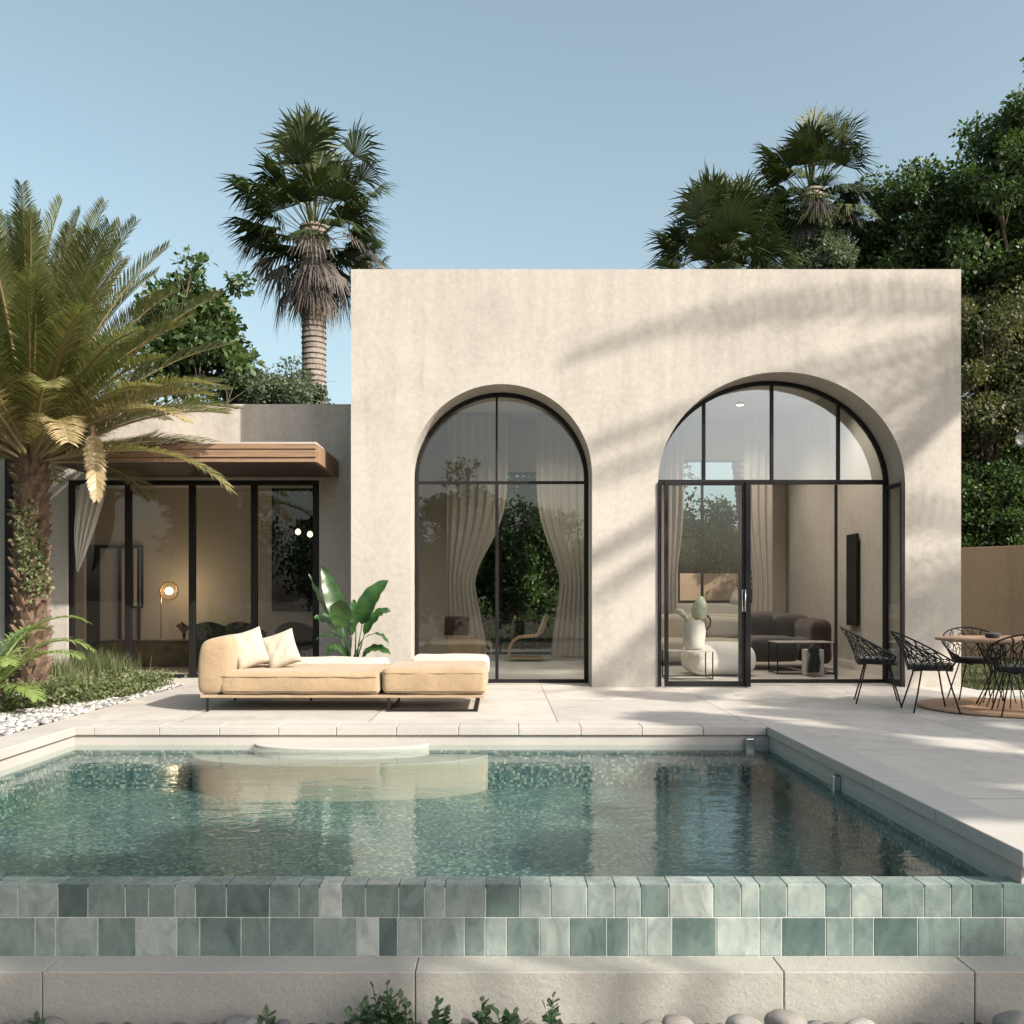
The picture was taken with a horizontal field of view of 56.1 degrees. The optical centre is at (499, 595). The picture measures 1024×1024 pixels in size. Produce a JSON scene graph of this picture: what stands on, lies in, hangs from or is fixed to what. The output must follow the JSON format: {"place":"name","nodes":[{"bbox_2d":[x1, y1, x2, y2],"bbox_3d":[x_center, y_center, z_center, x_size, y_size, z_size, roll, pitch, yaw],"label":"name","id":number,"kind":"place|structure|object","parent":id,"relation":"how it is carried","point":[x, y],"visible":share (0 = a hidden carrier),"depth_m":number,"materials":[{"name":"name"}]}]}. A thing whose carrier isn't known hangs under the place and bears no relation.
{"place":"outdoors","nodes":[
{"label":"outdoors","id":0,"kind":"place"},
{"bbox_2d":[2,688,167,776],"bbox_3d":[-6.610,1.410,8.860,4.780,0.380,8.380,0,0,0],"label":"planting bed","id":1,"kind":"object","parent":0,"point":[19,707],"depth_m":10.60,"materials":[{"name":"soil"}]},
{"bbox_2d":[0,615,95,702],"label":"fern","id":2,"kind":"object","parent":1,"relation":"on","point":[8,660],"visible":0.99,"depth_m":9.89,"materials":[{"name":"green plant"}]},
{"bbox_2d":[47,648,104,678],"bbox_3d":[-5.527,0.927,12.244,1.018,0.547,0.955,0,0,-21],"label":"grass tuft","id":3,"kind":"object","parent":1,"relation":"on","point":[65,667],"visible":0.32,"depth_m":12.15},
{"bbox_2d":[37,665,116,698],"bbox_3d":[-4.984,0.996,11.252,1.019,0.408,0.895,0,0,0],"label":"grass tuft","id":4,"kind":"object","parent":1,"relation":"on","point":[82,676],"visible":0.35,"depth_m":11.27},
{"bbox_2d":[59,644,125,680],"bbox_3d":[-5.310,0.916,12.564,1.047,0.568,1.139,0,0,24],"label":"grass tuft","id":5,"kind":"object","parent":1,"relation":"on","point":[93,658],"visible":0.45,"depth_m":12.49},
{"bbox_2d":[0,663,186,712],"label":"ground cover","id":6,"kind":"object","parent":1,"relation":"on","point":[58,694],"visible":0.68,"depth_m":11.04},
{"bbox_2d":[78,651,152,679],"bbox_3d":[-5.066,0.961,12.699,0.974,0.478,0.901,0,0,32],"label":"grass tuft","id":7,"kind":"object","parent":1,"relation":"on","point":[121,664],"visible":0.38,"depth_m":12.66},
{"bbox_2d":[0,179,242,685],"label":"date palm","id":8,"kind":"object","parent":1,"relation":"on","point":[57,372],"visible":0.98,"depth_m":10.85,"materials":[{"name":"green plant"}]},
{"bbox_2d":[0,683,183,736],"bbox_3d":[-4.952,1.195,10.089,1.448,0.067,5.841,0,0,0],"label":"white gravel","id":9,"kind":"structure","parent":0,"point":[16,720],"depth_m":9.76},
{"bbox_2d":[0,0,1023,875],"label":"sky","id":10,"kind":"structure","parent":0,"point":[516,134],"materials":[{"name":"blue"}]},
{"bbox_2d":[487,649,550,651],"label":"path","id":11,"kind":"structure","parent":0,"point":[523,650],"depth_m":21.31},
{"bbox_2d":[482,621,554,649],"bbox_3d":[0.506,0.895,21.600,3.068,0.670,0.050,0,0,0],"label":"railing","id":12,"kind":"object","parent":11,"relation":"on","point":[505,622],"visible":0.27,"depth_m":21.58,"materials":[{"name":"black metal"}]},
{"bbox_2d":[56,678,1023,824],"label":"terrace","id":13,"kind":"structure","parent":0,"point":[977,760],"depth_m":9.72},
{"bbox_2d":[0,404,350,677],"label":"wing","id":14,"kind":"structure","parent":13,"relation":"on","point":[209,544],"depth_m":14.07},
{"bbox_2d":[74,484,106,571],"bbox_3d":[-5.923,-0.990,13.879,0.371,1.282,0.322,0,0,0],"label":"curtain","id":15,"kind":"object","parent":14,"relation":"hanging from","point":[88,510],"visible":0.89,"depth_m":13.79,"materials":[{"name":"white fabric"}]},
{"bbox_2d":[86,545,140,660],"bbox_3d":[-7.014,0.133,17.365,1.015,2.114,0.050,0,0,0],"label":"door","id":16,"kind":"structure","parent":14,"relation":"in","point":[93,552],"depth_m":17.34,"materials":[{"name":"black metal"}]},
{"bbox_2d":[133,545,142,607],"bbox_3d":[-6.551,-0.351,17.350,0.198,1.135,0.040,0,0,0],"label":"wall mirror","id":17,"kind":"object","parent":14,"relation":"attached to","point":[135,577],"depth_m":17.34,"materials":[{"name":"black metal"}]},
{"bbox_2d":[69,480,318,677],"bbox_3d":[-4.499,-0.251,14.115,3.699,2.892,0.090,0,0,0],"label":"sliding window","id":18,"kind":"structure","parent":14,"relation":"in","point":[192,484],"depth_m":14.07,"materials":[{"name":"black metal"}]},
{"bbox_2d":[98,640,312,665],"bbox_3d":[-4.949,0.979,16.550,3.752,0.430,0.540,0,0,0],"label":"console","id":19,"kind":"object","parent":14,"relation":"on","point":[170,652],"visible":0.34,"depth_m":16.30,"materials":[{"name":"wood"}]},
{"bbox_2d":[157,582,177,640],"bbox_3d":[-5.712,0.258,16.500,0.372,1.011,0.140,0,0,0],"label":"ring lamp","id":20,"kind":"object","parent":19,"relation":"on","point":[168,590],"visible":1,"depth_m":16.49,"materials":[{"name":"gold metal"}]},
{"bbox_2d":[176,622,188,639],"bbox_3d":[-5.449,0.609,16.499,0.238,0.331,0.038,0,0,0],"label":"twig ornament","id":21,"kind":"object","parent":19,"relation":"on","point":[184,630],"visible":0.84,"depth_m":16.49,"materials":[{"name":"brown wood"}]},
{"bbox_2d":[196,622,224,669],"bbox_3d":[-4.650,0.800,15.565,0.698,0.780,0.630,0,0,0],"label":"tub chair","id":22,"kind":"object","parent":14,"relation":"on","point":[205,631],"visible":0.35,"depth_m":15.27,"materials":[{"name":"green fabric"}]},
{"bbox_2d":[225,622,266,637],"bbox_3d":[-4.149,0.800,15.565,0.698,0.780,0.630,0,0,0],"label":"tub chair","id":23,"kind":"object","parent":14,"relation":"on","point":[235,628],"visible":0.3,"depth_m":15.27,"materials":[{"name":"green fabric"}]},
{"bbox_2d":[272,488,312,610],"bbox_3d":[-3.734,-0.879,17.430,0.789,2.313,0.140,0,0,0],"label":"window","id":24,"kind":"structure","parent":14,"relation":"in","point":[278,608],"depth_m":17.45,"materials":[{"name":"black metal"}]},
{"bbox_2d":[275,622,312,655],"bbox_3d":[-3.294,0.800,15.565,0.698,0.780,0.630,0,0,0],"label":"tub chair","id":25,"kind":"object","parent":14,"relation":"on","point":[303,635],"visible":0.41,"depth_m":15.29,"materials":[{"name":"grey fabric"}]},
{"bbox_2d":[293,656,388,663],"bbox_3d":[-2.041,0.962,11.548,1.369,0.468,0.610,0,0,0],"label":"ottoman","id":26,"kind":"object","parent":13,"relation":"on","point":[343,660],"visible":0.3,"depth_m":11.29,"materials":[{"name":"beige fabric"}]},
{"bbox_2d":[198,633,488,711],"bbox_3d":[-1.629,0.803,10.496,3.002,0.786,1.225,0,0,0],"label":"daybed","id":27,"kind":"object","parent":13,"relation":"on","point":[220,675],"visible":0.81,"depth_m":9.90,"materials":[{"name":"fabric"}]},
{"bbox_2d":[234,626,268,669],"bbox_3d":[-2.681,0.566,10.252,0.364,0.412,0.200,-17,-7,-23],"label":"cushion","id":28,"kind":"object","parent":27,"relation":"on","point":[252,651],"visible":0.87,"depth_m":10.18,"materials":[{"name":"white fabric"}]},
{"bbox_2d":[263,628,301,667],"bbox_3d":[-2.361,0.582,10.350,0.364,0.393,0.197,-19,-15,-8],"label":"cushion","id":29,"kind":"object","parent":27,"relation":"on","point":[281,649],"visible":0.94,"depth_m":10.27,"materials":[{"name":"white fabric"}]},
{"bbox_2d":[411,654,489,668],"bbox_3d":[-0.594,0.950,11.653,0.942,0.491,0.708,0,0,0],"label":"ottoman","id":30,"kind":"object","parent":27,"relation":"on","point":[454,657],"visible":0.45,"depth_m":11.35,"materials":[{"name":"beige fabric"}]},
{"bbox_2d":[308,566,390,656],"bbox_3d":[-1.825,0.409,11.979,0.968,1.573,0.816,0,0,-23],"label":"potted plant","id":31,"kind":"object","parent":13,"relation":"on","point":[340,616],"visible":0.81,"depth_m":11.99,"materials":[{"name":"green plant"}]},
{"bbox_2d":[0,722,1023,883],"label":"swimming pool","id":32,"kind":"structure","parent":13,"relation":"in","point":[401,799],"depth_m":7.76,"materials":[{"name":"liquid"}]},
{"bbox_2d":[0,876,1023,959],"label":"weir wall","id":33,"kind":"structure","parent":32,"relation":"attached to","point":[419,916],"depth_m":4.54,"materials":[{"name":"tile"}]},
{"bbox_2d":[351,269,960,686],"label":"arched house","id":34,"kind":"structure","parent":13,"relation":"on","point":[847,381],"depth_m":12.66,"materials":[{"name":"paint"}]},
{"bbox_2d":[444,616,483,653],"bbox_3d":[-0.654,0.776,17.609,0.711,0.827,0.622,0,0,0],"label":"armchair","id":35,"kind":"object","parent":34,"relation":"on","point":[460,639],"visible":0.85,"depth_m":17.31,"materials":[{"name":"leather"}]},
{"bbox_2d":[447,415,507,654],"bbox_3d":[-0.436,-1.160,18.600,1.182,4.680,0.140,0,0,0],"label":"curtain","id":36,"kind":"object","parent":34,"relation":"hanging from","point":[471,447],"visible":0.88,"depth_m":18.60,"materials":[{"name":"beige fabric"}]},
{"bbox_2d":[415,393,587,682],"bbox_3d":[0.020,-0.797,13.214,2.384,3.994,0.072,0,0,0],"label":"window","id":37,"kind":"structure","parent":34,"relation":"in","point":[491,395],"depth_m":13.18,"materials":[{"name":"black metal"}]},
{"bbox_2d":[487,472,550,654],"bbox_3d":[0.271,-0.660,19.385,2.352,3.680,0.050,0,0,0],"label":"window","id":38,"kind":"structure","parent":34,"relation":"in","point":[509,473],"depth_m":19.36,"materials":[{"name":"black metal"}]},
{"bbox_2d":[508,616,547,658],"bbox_3d":[0.508,0.757,17.625,0.727,0.775,0.610,0,0,0],"label":"lounge chair","id":39,"kind":"object","parent":34,"relation":"on","point":[542,625],"visible":1,"depth_m":17.35,"materials":[{"name":"brown wood"}]},
{"bbox_2d":[536,415,583,656],"bbox_3d":[1.173,-1.160,18.602,0.950,4.680,0.126,0,0,3],"label":"curtain","id":40,"kind":"object","parent":34,"relation":"hanging from","point":[560,506],"visible":0.9,"depth_m":18.60,"materials":[{"name":"beige fabric"}]},
{"bbox_2d":[658,482,660,685],"bbox_3d":[2.105,-0.158,12.895,0.040,2.691,0.530,0,0,0],"label":"door","id":41,"kind":"structure","parent":34,"relation":"in","point":[659,483],"depth_m":12.63,"materials":[{"name":"black metal"}]},
{"bbox_2d":[666,421,683,611],"bbox_3d":[3.390,-1.600,18.606,0.349,3.800,0.115,0,0,3],"label":"curtain","id":42,"kind":"object","parent":34,"relation":"hanging from","point":[675,457],"visible":0.77,"depth_m":18.60,"materials":[{"name":"beige fabric"}]},
{"bbox_2d":[662,649,713,679],"bbox_3d":[2.711,0.984,13.900,0.656,0.408,0.500,0,0,0],"label":"coffee table","id":43,"kind":"object","parent":34,"relation":"on","point":[686,650],"visible":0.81,"depth_m":13.74,"materials":[{"name":"white metal"}]},
{"bbox_2d":[675,596,710,649],"bbox_3d":[2.798,0.389,13.900,0.406,0.773,0.358,0,0,-41],"label":"vase","id":44,"kind":"object","parent":43,"relation":"on","point":[694,630],"visible":1,"depth_m":13.80,"materials":[{"name":"white ceramic"}]},
{"bbox_2d":[661,613,737,660],"bbox_3d":[3.558,0.721,17.000,1.826,0.806,1.211,0,0,0],"label":"built in sofa","id":45,"kind":"object","parent":34,"relation":"on","point":[723,627],"visible":0.41,"depth_m":17.09,"materials":[{"name":"white fabric"}]},
{"bbox_2d":[664,481,745,686],"bbox_3d":[2.695,-0.158,12.581,1.070,2.691,0.099,0,0,0],"label":"door","id":46,"kind":"structure","parent":34,"relation":"in","point":[667,683],"depth_m":12.59,"materials":[{"name":"black metal"}]},
{"bbox_2d":[661,604,768,613],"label":"wall","id":47,"kind":"structure","parent":34,"relation":"on","point":[721,608],"depth_m":18.72,"materials":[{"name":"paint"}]},
{"bbox_2d":[729,587,737,603],"bbox_3d":[4.639,-0.005,18.900,0.240,0.340,0.240,0,0,0],"label":"vase","id":48,"kind":"object","parent":47,"relation":"on","point":[733,598],"visible":0.73,"depth_m":18.83,"materials":[{"name":"white ceramic"}]},
{"bbox_2d":[678,460,751,602],"bbox_3d":[4.483,-1.305,19.385,1.809,2.890,0.050,0,0,0],"label":"window","id":49,"kind":"structure","parent":34,"relation":"in","point":[702,486],"depth_m":19.36,"materials":[{"name":"black metal"}]},
{"bbox_2d":[681,641,755,675],"bbox_3d":[3.322,0.946,14.650,1.020,0.499,0.912,0,0,0],"label":"pouf","id":50,"kind":"object","parent":34,"relation":"on","point":[725,658],"visible":0.63,"depth_m":14.24,"materials":[{"name":"fabric"}]},
{"bbox_2d":[738,482,750,686],"bbox_3d":[3.252,-0.153,12.863,0.114,2.681,0.600,0,0,5],"label":"door","id":51,"kind":"structure","parent":34,"relation":"in","point":[747,484],"depth_m":12.57,"materials":[{"name":"black metal"}]},
{"bbox_2d":[744,415,772,611],"bbox_3d":[5.009,-1.600,18.604,0.563,3.800,0.112,0,0,4],"label":"curtain","id":52,"kind":"object","parent":34,"relation":"hanging from","point":[756,447],"visible":0.86,"depth_m":18.60,"materials":[{"name":"beige fabric"}]},
{"bbox_2d":[658,381,888,682],"bbox_3d":[3.713,-0.876,13.234,3.256,4.153,0.112,0,0,0],"label":"window","id":53,"kind":"structure","parent":34,"relation":"in","point":[885,482],"depth_m":13.18,"materials":[{"name":"black metal"}]},
{"bbox_2d":[751,612,831,663],"bbox_3d":[4.692,0.689,16.000,1.309,0.826,1.308,0,0,0],"label":"sofa","id":54,"kind":"object","parent":34,"relation":"on","point":[766,627],"visible":0.69,"depth_m":15.47,"materials":[{"name":"grey fabric"}]},
{"bbox_2d":[768,641,833,673],"bbox_3d":[4.654,0.944,14.850,0.882,0.488,0.500,0,0,0],"label":"side table","id":55,"kind":"object","parent":34,"relation":"on","point":[777,642],"visible":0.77,"depth_m":14.61,"materials":[{"name":"black metal"}]},
{"bbox_2d":[807,643,820,672],"bbox_3d":[4.645,0.916,14.200,0.197,0.436,0.138,0,0,0],"label":"sculpture","id":56,"kind":"object","parent":34,"relation":"on","point":[814,663],"visible":1,"depth_m":14.16,"materials":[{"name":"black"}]},
{"bbox_2d":[846,533,858,625],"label":"wall panel","id":57,"kind":"structure","parent":34,"relation":"attached to","point":[852,579],"depth_m":15.47,"materials":[{"name":"black metal"}]},
{"bbox_2d":[885,482,903,685],"bbox_3d":[5.300,-0.158,12.905,0.040,2.691,0.530,0,0,0],"label":"door","id":58,"kind":"structure","parent":34,"relation":"in","point":[900,682],"depth_m":12.79,"materials":[{"name":"black metal"}]},
{"bbox_2d":[840,627,900,705],"bbox_3d":[4.146,0.770,10.774,0.634,0.850,0.682,0,0,18],"label":"wire chair","id":59,"kind":"object","parent":13,"relation":"on","point":[881,659],"visible":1,"depth_m":10.61,"materials":[{"name":"black metal"}]},
{"bbox_2d":[890,631,960,713],"bbox_3d":[4.380,0.778,9.961,0.622,0.833,0.668,0,0,8],"label":"wire chair","id":60,"kind":"object","parent":13,"relation":"on","point":[927,664],"visible":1,"depth_m":9.80,"materials":[{"name":"black metal"}]},
{"bbox_2d":[917,697,1023,717],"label":"round mat","id":61,"kind":"object","parent":13,"relation":"on","point":[968,706],"visible":0.88,"depth_m":10.15,"materials":[{"name":"brown wicker"}]},
{"bbox_2d":[942,627,1005,700],"bbox_3d":[5.431,0.778,11.027,0.668,0.833,0.622,0,0,10],"label":"wire chair","id":62,"kind":"object","parent":61,"relation":"on","point":[968,660],"visible":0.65,"depth_m":11.02,"materials":[{"name":"black metal"}]},
{"bbox_2d":[935,635,1023,708],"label":"round table","id":63,"kind":"object","parent":61,"relation":"on","point":[980,639],"visible":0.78,"depth_m":10.16,"materials":[{"name":"brown wood"}]},
{"bbox_2d":[985,633,1000,637],"bbox_3d":[5.187,0.414,10.100,0.160,0.055,0.160,0,0,0],"label":"bowl","id":64,"kind":"object","parent":63,"relation":"on","point":[992,635],"visible":1,"depth_m":10.04,"materials":[{"name":"grey ceramic"}]},
{"bbox_2d":[986,634,1023,716],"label":"wire chair","id":65,"kind":"object","parent":61,"relation":"on","point":[1015,669],"visible":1,"depth_m":9.48,"materials":[{"name":"black metal"}]},
{"bbox_2d":[119,1021,981,1023],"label":"dark gravel","id":66,"kind":"structure","parent":0,"point":[488,1023],"depth_m":4.32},
{"bbox_2d":[19,1018,34,1023],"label":"river stone","id":67,"kind":"object","parent":66,"relation":"on","point":[25,1021],"visible":0.67,"depth_m":4.20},
{"bbox_2d":[38,1016,66,1023],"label":"river stone","id":68,"kind":"object","parent":66,"relation":"on","point":[53,1020],"visible":0.94,"depth_m":4.19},
{"bbox_2d":[222,1015,248,1023],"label":"river stone","id":69,"kind":"object","parent":66,"relation":"on","point":[238,1019],"visible":0.87,"depth_m":4.19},
{"bbox_2d":[244,1017,265,1023],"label":"river stone","id":70,"kind":"object","parent":66,"relation":"on","point":[252,1020],"visible":0.71,"depth_m":4.18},
{"bbox_2d":[427,996,451,1023],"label":"weed","id":71,"kind":"object","parent":66,"relation":"on","point":[436,1015],"visible":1,"depth_m":4.21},
{"bbox_2d":[472,996,492,1023],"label":"weed","id":72,"kind":"object","parent":66,"relation":"on","point":[481,1017],"visible":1,"depth_m":4.18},
{"bbox_2d":[642,1019,662,1023],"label":"river stone","id":73,"kind":"object","parent":66,"relation":"on","point":[651,1021],"visible":0.98,"depth_m":4.18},
{"bbox_2d":[662,1014,693,1023],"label":"river stone","id":74,"kind":"object","parent":66,"relation":"on","point":[674,1019],"visible":1,"depth_m":4.17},
{"bbox_2d":[641,160,811,599],"bbox_3d":[4.828,-4.054,20.720,4.013,10.609,3.691,0,0,0],"label":"fan palm","id":75,"kind":"object","parent":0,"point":[720,211],"visible":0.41,"depth_m":19.95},
{"bbox_2d":[478,598,1023,688],"bbox_3d":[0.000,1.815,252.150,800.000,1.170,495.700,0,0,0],"label":"lawn","id":76,"kind":"structure","parent":0,"point":[492,645],"depth_m":22.49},
{"bbox_2d":[112,245,267,403],"bbox_3d":[-6.205,-2.859,19.543,3.300,8.230,3.089,0,0,0],"label":"leafy tree","id":77,"kind":"object","parent":76,"relation":"on","point":[215,320],"visible":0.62,"depth_m":18.83,"materials":[{"name":"green plant"}]},
{"bbox_2d":[221,355,334,605],"bbox_3d":[-4.688,-1.860,20.048,2.413,6.252,2.320,0,0,0],"label":"leafy tree","id":78,"kind":"object","parent":76,"relation":"on","point":[285,389],"visible":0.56,"depth_m":19.52,"materials":[{"name":"green plant"}]},
{"bbox_2d":[278,490,310,605],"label":"leafy tree","id":79,"kind":"object","parent":76,"relation":"on","point":[294,564],"visible":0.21,"depth_m":19.86,"materials":[{"name":"green plant"}]},
{"bbox_2d":[217,100,400,403],"bbox_3d":[-4.487,-4.832,22.105,4.163,12.165,3.990,0,0,13],"label":"fan palm","id":80,"kind":"object","parent":76,"relation":"on","point":[304,147],"visible":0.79,"depth_m":21.50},
{"bbox_2d":[338,232,390,286],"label":"leafy tree","id":81,"kind":"object","parent":76,"relation":"on","point":[378,253],"visible":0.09,"depth_m":23.89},
{"bbox_2d":[475,475,558,640],"bbox_3d":[0.245,-0.842,25.601,7.118,6.399,3.332,0,0,0],"label":"leafy tree","id":82,"kind":"object","parent":76,"relation":"on","point":[528,569],"visible":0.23,"depth_m":25.01,"materials":[{"name":"green plant"}]},
{"bbox_2d":[484,611,555,648],"bbox_3d":[0.885,1.087,22.849,3.123,1.552,1.616,0,0,0],"label":"bush","id":83,"kind":"object","parent":76,"relation":"on","point":[515,630],"visible":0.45,"depth_m":22.60,"materials":[{"name":"green plant"}]},
{"bbox_2d":[475,462,708,620],"bbox_3d":[0.460,-1.699,29.120,12.687,9.694,4.823,0,0,0],"label":"leafy tree","id":84,"kind":"object","parent":76,"relation":"on","point":[487,599],"depth_m":28.52,"materials":[{"name":"green plant"}]},
{"bbox_2d":[680,494,737,572],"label":"leafy tree","id":85,"kind":"object","parent":76,"relation":"on","point":[720,538],"visible":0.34,"depth_m":25.01,"materials":[{"name":"green plant"}]},
{"bbox_2d":[680,573,737,599],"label":"garden wall","id":86,"kind":"structure","parent":76,"relation":"on","point":[718,586],"depth_m":23.40,"materials":[{"name":"beige paint"}]},
{"bbox_2d":[749,100,884,268],"bbox_3d":[7.533,-5.280,23.055,3.377,13.060,3.291,0,0,0],"label":"fan palm","id":87,"kind":"object","parent":76,"relation":"on","point":[809,146],"visible":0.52,"depth_m":22.35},
{"bbox_2d":[787,210,863,268],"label":"leafy tree","id":88,"kind":"object","parent":76,"relation":"on","point":[832,255],"visible":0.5,"depth_m":22.00,"materials":[{"name":"green plant"}]},
{"bbox_2d":[839,153,1007,294],"bbox_3d":[10.046,-4.723,23.258,4.492,11.983,4.301,0,0,19],"label":"leafy tree","id":89,"kind":"object","parent":76,"relation":"on","point":[893,241],"visible":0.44,"depth_m":22.31,"materials":[{"name":"green plant"}]},
{"bbox_2d":[911,57,1023,469],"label":"leafy tree","id":90,"kind":"object","parent":76,"relation":"on","point":[992,185],"visible":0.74,"depth_m":21.28,"materials":[{"name":"green plant"}]},
{"bbox_2d":[961,272,1023,473],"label":"leafy tree","id":91,"kind":"object","parent":76,"relation":"on","point":[992,416],"visible":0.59,"depth_m":20.24,"materials":[{"name":"green plant"}]},
{"bbox_2d":[961,545,1023,659],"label":"boundary wall","id":92,"kind":"structure","parent":76,"relation":"on","point":[992,589],"depth_m":18.62,"materials":[{"name":"beige paint"}]},
{"bbox_2d":[961,436,1023,547],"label":"leafy tree","id":93,"kind":"object","parent":76,"relation":"on","point":[992,507],"visible":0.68,"depth_m":19.88,"materials":[{"name":"green plant"}]},
{"bbox_2d":[802,649,823,675],"bbox_3d":[4.692,0.994,14.400,0.268,0.388,0.200,0,0,0],"label":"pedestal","id":94,"kind":"object","parent":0,"point":[805,655],"visible":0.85,"depth_m":14.30,"materials":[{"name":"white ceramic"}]},
{"bbox_2d":[961,656,1023,689],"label":"grass","id":95,"kind":"structure","parent":0,"point":[976,683],"depth_m":13.92,"materials":[{"name":"green plant"}]},
{"bbox_3d":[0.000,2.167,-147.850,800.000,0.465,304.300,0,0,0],"label":"ground","id":96,"kind":"structure","parent":0,"visible":0},
{"bbox_2d":[27,1011,44,1023],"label":"weed","id":97,"kind":"object","parent":96,"relation":"on","point":[37,1020],"visible":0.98,"depth_m":4.15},
{"bbox_2d":[257,1004,275,1023],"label":"weed","id":98,"kind":"object","parent":96,"relation":"on","point":[271,1020],"visible":1,"depth_m":4.19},
{"bbox_2d":[275,1019,290,1023],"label":"river stone","id":99,"kind":"object","parent":96,"relation":"on","point":[282,1021],"visible":0.99,"depth_m":4.20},
{"bbox_2d":[344,1000,374,1023],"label":"weed","id":100,"kind":"object","parent":96,"relation":"on","point":[362,1019],"visible":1,"depth_m":4.15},
{"bbox_2d":[362,979,406,1023],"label":"weed","id":101,"kind":"object","parent":96,"relation":"on","point":[379,1016],"visible":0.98,"depth_m":4.20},
{"bbox_2d":[386,997,413,1023],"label":"weed","id":102,"kind":"object","parent":96,"relation":"on","point":[398,1018],"visible":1,"depth_m":4.22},
{"bbox_2d":[491,1002,520,1023],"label":"weed","id":103,"kind":"object","parent":96,"relation":"on","point":[507,1018],"visible":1,"depth_m":4.20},
{"bbox_2d":[0,956,1023,1023],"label":"stone kerb","id":104,"kind":"structure","parent":96,"relation":"on","point":[587,989],"depth_m":4.34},
{"bbox_2d":[542,991,561,1023],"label":"weed","id":105,"kind":"object","parent":96,"relation":"on","point":[548,1017],"visible":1,"depth_m":4.20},
{"bbox_2d":[725,1013,761,1023],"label":"river stone","id":106,"kind":"object","parent":96,"relation":"on","point":[739,1018],"visible":1,"depth_m":4.15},
{"bbox_2d":[764,1009,807,1023],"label":"river stone","id":107,"kind":"object","parent":96,"relation":"on","point":[780,1016],"visible":1,"depth_m":4.17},
{"bbox_2d":[807,1020,823,1023],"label":"river stone","id":108,"kind":"object","parent":96,"relation":"on","point":[815,1022],"visible":0.97,"depth_m":4.17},
{"bbox_2d":[846,1018,874,1023],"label":"river stone","id":109,"kind":"object","parent":96,"relation":"on","point":[859,1021],"visible":1,"depth_m":4.14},
{"bbox_2d":[991,1010,1023,1023],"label":"river stone","id":110,"kind":"object","parent":96,"relation":"on","point":[1012,1017],"visible":1,"depth_m":4.19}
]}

